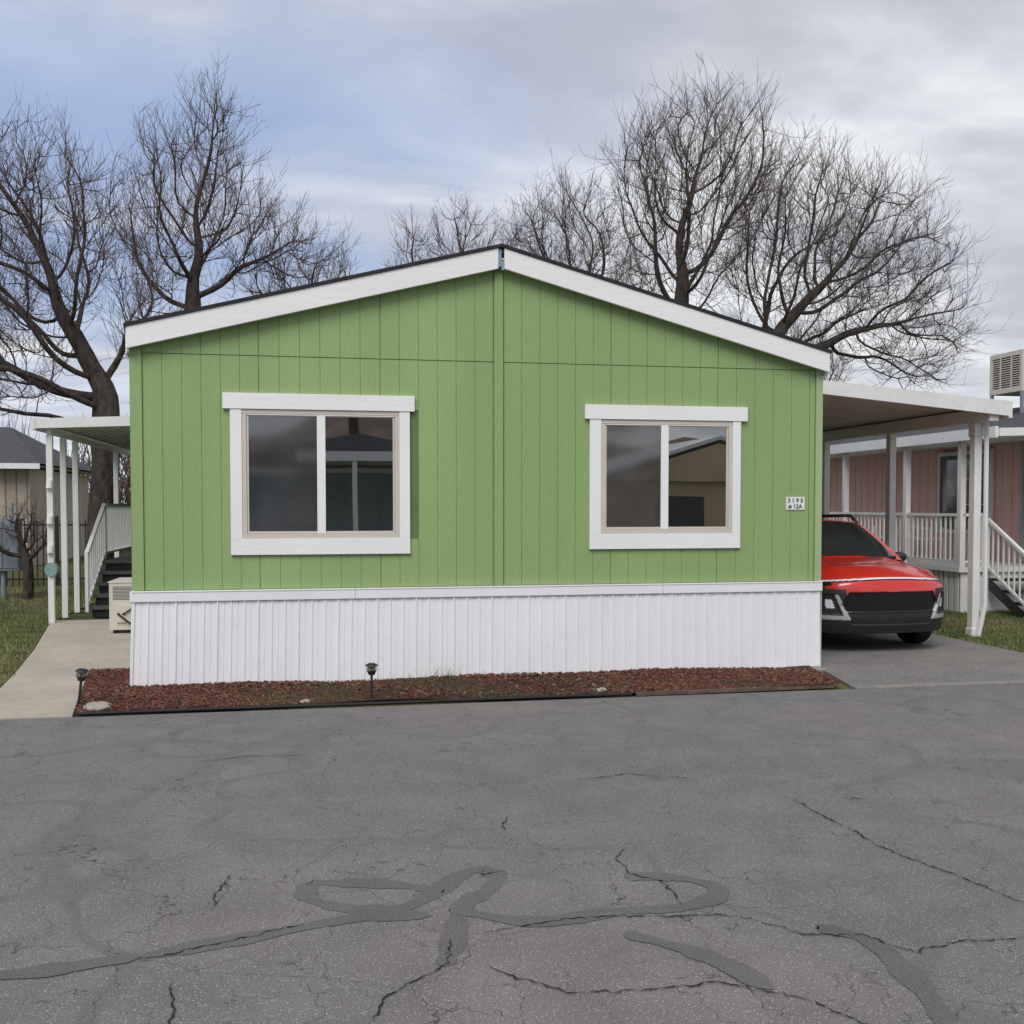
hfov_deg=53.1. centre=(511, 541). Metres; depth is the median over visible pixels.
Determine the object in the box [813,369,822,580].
corner trim
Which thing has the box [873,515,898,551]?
patio chair
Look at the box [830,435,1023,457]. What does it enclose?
eave fascia
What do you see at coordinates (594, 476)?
casing vertical
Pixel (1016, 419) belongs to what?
roof
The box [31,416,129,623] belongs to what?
porch awning
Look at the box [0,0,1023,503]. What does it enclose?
sky
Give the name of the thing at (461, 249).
bare tree
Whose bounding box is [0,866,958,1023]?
crack sealant
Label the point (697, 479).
pane
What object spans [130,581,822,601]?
skirting rail
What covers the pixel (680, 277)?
bare tree
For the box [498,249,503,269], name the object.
ridge cap trim
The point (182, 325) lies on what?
rake fascia
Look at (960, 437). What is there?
porch roof
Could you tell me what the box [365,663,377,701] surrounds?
solar path light
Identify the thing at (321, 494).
mullion
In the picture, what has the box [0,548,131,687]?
lawn
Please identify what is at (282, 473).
screened pane
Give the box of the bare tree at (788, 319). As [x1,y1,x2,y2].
[703,112,1013,391]
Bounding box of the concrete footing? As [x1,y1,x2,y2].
[753,666,827,672]
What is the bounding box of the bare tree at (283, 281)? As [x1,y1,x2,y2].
[214,213,381,300]
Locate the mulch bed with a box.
[75,665,839,715]
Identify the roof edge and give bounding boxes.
[123,243,832,353]
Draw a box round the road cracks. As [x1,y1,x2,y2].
[139,755,1023,1023]
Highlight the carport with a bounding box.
[822,380,1012,636]
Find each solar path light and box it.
[75,668,88,706]
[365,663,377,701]
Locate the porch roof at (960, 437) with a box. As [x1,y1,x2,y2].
[830,426,1023,567]
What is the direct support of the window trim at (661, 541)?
attached to the front siding at (450, 321)
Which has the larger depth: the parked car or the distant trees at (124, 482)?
the distant trees at (124, 482)
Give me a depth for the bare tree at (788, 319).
26.77 m
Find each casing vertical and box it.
[230,409,409,538]
[589,419,740,533]
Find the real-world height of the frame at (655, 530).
1.243 m
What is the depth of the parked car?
12.80 m
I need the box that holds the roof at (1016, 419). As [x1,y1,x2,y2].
[830,407,1023,444]
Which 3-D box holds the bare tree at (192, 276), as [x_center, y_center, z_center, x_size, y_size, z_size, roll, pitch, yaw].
[-7.702,-5.722,26.503,6.558,13.423,4.694,0,2,-11]
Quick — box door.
[1022,485,1023,561]
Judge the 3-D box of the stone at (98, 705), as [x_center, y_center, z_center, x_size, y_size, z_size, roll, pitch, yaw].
[-3.714,1.500,9.181,0.277,0.132,0.172,0,2,-11]
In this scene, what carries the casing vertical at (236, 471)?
attached to the front siding at (450, 321)
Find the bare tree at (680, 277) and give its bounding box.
[580,50,831,312]
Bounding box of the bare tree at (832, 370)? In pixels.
[753,304,866,382]
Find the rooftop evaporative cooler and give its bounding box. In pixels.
[989,349,1023,412]
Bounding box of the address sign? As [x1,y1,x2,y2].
[786,497,804,509]
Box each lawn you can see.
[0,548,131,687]
[932,608,1023,652]
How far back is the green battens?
10.27 m
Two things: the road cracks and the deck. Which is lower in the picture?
the road cracks
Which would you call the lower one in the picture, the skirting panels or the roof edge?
the skirting panels
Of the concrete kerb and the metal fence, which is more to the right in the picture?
the concrete kerb
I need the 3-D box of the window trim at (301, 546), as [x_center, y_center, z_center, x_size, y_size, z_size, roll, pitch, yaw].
[-1.973,-0.686,10.555,1.940,1.645,0.040,0,2,-11]
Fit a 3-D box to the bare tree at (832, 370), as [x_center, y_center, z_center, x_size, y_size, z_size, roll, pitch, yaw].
[10.787,-4.277,39.328,5.103,9.529,5.207,2,3,39]
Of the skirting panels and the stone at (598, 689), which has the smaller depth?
the stone at (598, 689)
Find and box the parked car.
[821,514,943,642]
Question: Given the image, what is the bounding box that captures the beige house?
[0,427,90,565]
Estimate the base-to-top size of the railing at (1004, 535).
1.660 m
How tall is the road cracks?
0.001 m
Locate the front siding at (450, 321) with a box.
[142,267,814,590]
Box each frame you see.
[242,409,399,538]
[601,419,732,533]
[937,449,994,534]
[1018,445,1023,562]
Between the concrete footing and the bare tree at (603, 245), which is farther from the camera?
the bare tree at (603, 245)
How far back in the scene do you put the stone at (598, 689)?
10.03 m
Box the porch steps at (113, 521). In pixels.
[84,503,131,617]
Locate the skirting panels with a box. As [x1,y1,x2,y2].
[130,591,821,686]
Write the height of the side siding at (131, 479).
2.515 m
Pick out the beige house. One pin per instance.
(22, 463)
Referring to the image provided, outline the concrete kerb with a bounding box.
[872,680,1023,687]
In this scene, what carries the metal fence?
on the lawn at (24, 623)
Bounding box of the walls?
[830,440,1023,562]
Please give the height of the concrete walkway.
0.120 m
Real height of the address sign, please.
0.145 m
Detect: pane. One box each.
[246,414,317,533]
[325,415,392,530]
[606,424,660,526]
[668,425,727,526]
[940,453,988,529]
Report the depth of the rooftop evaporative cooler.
22.86 m
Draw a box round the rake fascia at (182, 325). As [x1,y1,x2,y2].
[126,248,829,372]
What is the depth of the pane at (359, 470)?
10.65 m
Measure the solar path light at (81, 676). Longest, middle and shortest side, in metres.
0.408 x 0.123 x 0.123 m
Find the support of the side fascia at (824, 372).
attached to the side siding at (131, 479)
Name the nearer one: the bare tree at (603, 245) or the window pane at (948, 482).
the window pane at (948, 482)
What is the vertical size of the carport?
3.550 m
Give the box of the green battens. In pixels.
[130,272,502,590]
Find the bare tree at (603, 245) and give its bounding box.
[489,143,673,294]
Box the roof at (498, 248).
[124,248,503,332]
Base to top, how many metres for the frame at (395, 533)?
1.318 m
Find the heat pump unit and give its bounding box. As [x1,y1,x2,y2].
[108,577,132,632]
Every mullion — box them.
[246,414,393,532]
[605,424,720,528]
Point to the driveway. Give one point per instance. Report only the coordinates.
(858, 661)
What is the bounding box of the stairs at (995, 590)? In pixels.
[989,578,1023,616]
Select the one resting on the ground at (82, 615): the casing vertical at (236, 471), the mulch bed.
the mulch bed
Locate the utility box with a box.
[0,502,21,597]
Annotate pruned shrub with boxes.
[0,488,60,599]
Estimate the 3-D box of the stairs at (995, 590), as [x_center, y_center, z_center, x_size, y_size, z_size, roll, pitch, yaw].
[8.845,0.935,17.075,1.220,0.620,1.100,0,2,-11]
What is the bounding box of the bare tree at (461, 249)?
[374,187,537,266]
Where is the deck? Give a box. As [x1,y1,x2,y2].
[906,554,1023,612]
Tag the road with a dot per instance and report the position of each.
(134, 833)
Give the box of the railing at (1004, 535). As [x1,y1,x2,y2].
[829,512,1023,605]
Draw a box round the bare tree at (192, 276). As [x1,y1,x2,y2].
[81,47,340,309]
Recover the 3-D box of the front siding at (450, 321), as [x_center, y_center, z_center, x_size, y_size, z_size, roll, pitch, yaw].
[-0.133,-1.256,10.909,7.237,3.460,0.009,0,2,-11]
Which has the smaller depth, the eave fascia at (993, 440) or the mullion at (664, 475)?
the mullion at (664, 475)
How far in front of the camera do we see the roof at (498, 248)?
10.76 m
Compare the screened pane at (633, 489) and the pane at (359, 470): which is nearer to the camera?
the pane at (359, 470)
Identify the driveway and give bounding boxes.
[820,633,1023,688]
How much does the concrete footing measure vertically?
0.066 m
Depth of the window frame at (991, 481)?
19.71 m
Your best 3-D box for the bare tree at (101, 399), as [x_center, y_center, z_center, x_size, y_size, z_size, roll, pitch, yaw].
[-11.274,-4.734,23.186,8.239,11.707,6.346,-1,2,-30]
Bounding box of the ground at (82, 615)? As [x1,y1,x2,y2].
[45,603,851,716]
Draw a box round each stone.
[82,701,112,710]
[594,687,606,691]
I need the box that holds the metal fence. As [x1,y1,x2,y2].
[0,516,122,586]
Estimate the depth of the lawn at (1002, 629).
15.04 m
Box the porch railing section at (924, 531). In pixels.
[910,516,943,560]
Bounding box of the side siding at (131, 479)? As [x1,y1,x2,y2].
[129,353,132,589]
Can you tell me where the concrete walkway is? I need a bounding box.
[0,619,130,719]
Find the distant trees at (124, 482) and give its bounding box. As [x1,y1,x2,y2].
[2,401,130,549]
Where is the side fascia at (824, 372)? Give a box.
[125,333,828,375]
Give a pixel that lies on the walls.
(867, 483)
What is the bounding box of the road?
[0,683,1023,1023]
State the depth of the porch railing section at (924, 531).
20.01 m
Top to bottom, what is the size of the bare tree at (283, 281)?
10.617 m
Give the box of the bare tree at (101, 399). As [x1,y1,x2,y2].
[0,80,219,586]
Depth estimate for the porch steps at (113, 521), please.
17.86 m
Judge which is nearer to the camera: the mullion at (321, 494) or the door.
the mullion at (321, 494)
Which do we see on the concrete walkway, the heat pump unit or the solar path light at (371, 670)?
the heat pump unit
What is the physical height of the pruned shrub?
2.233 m

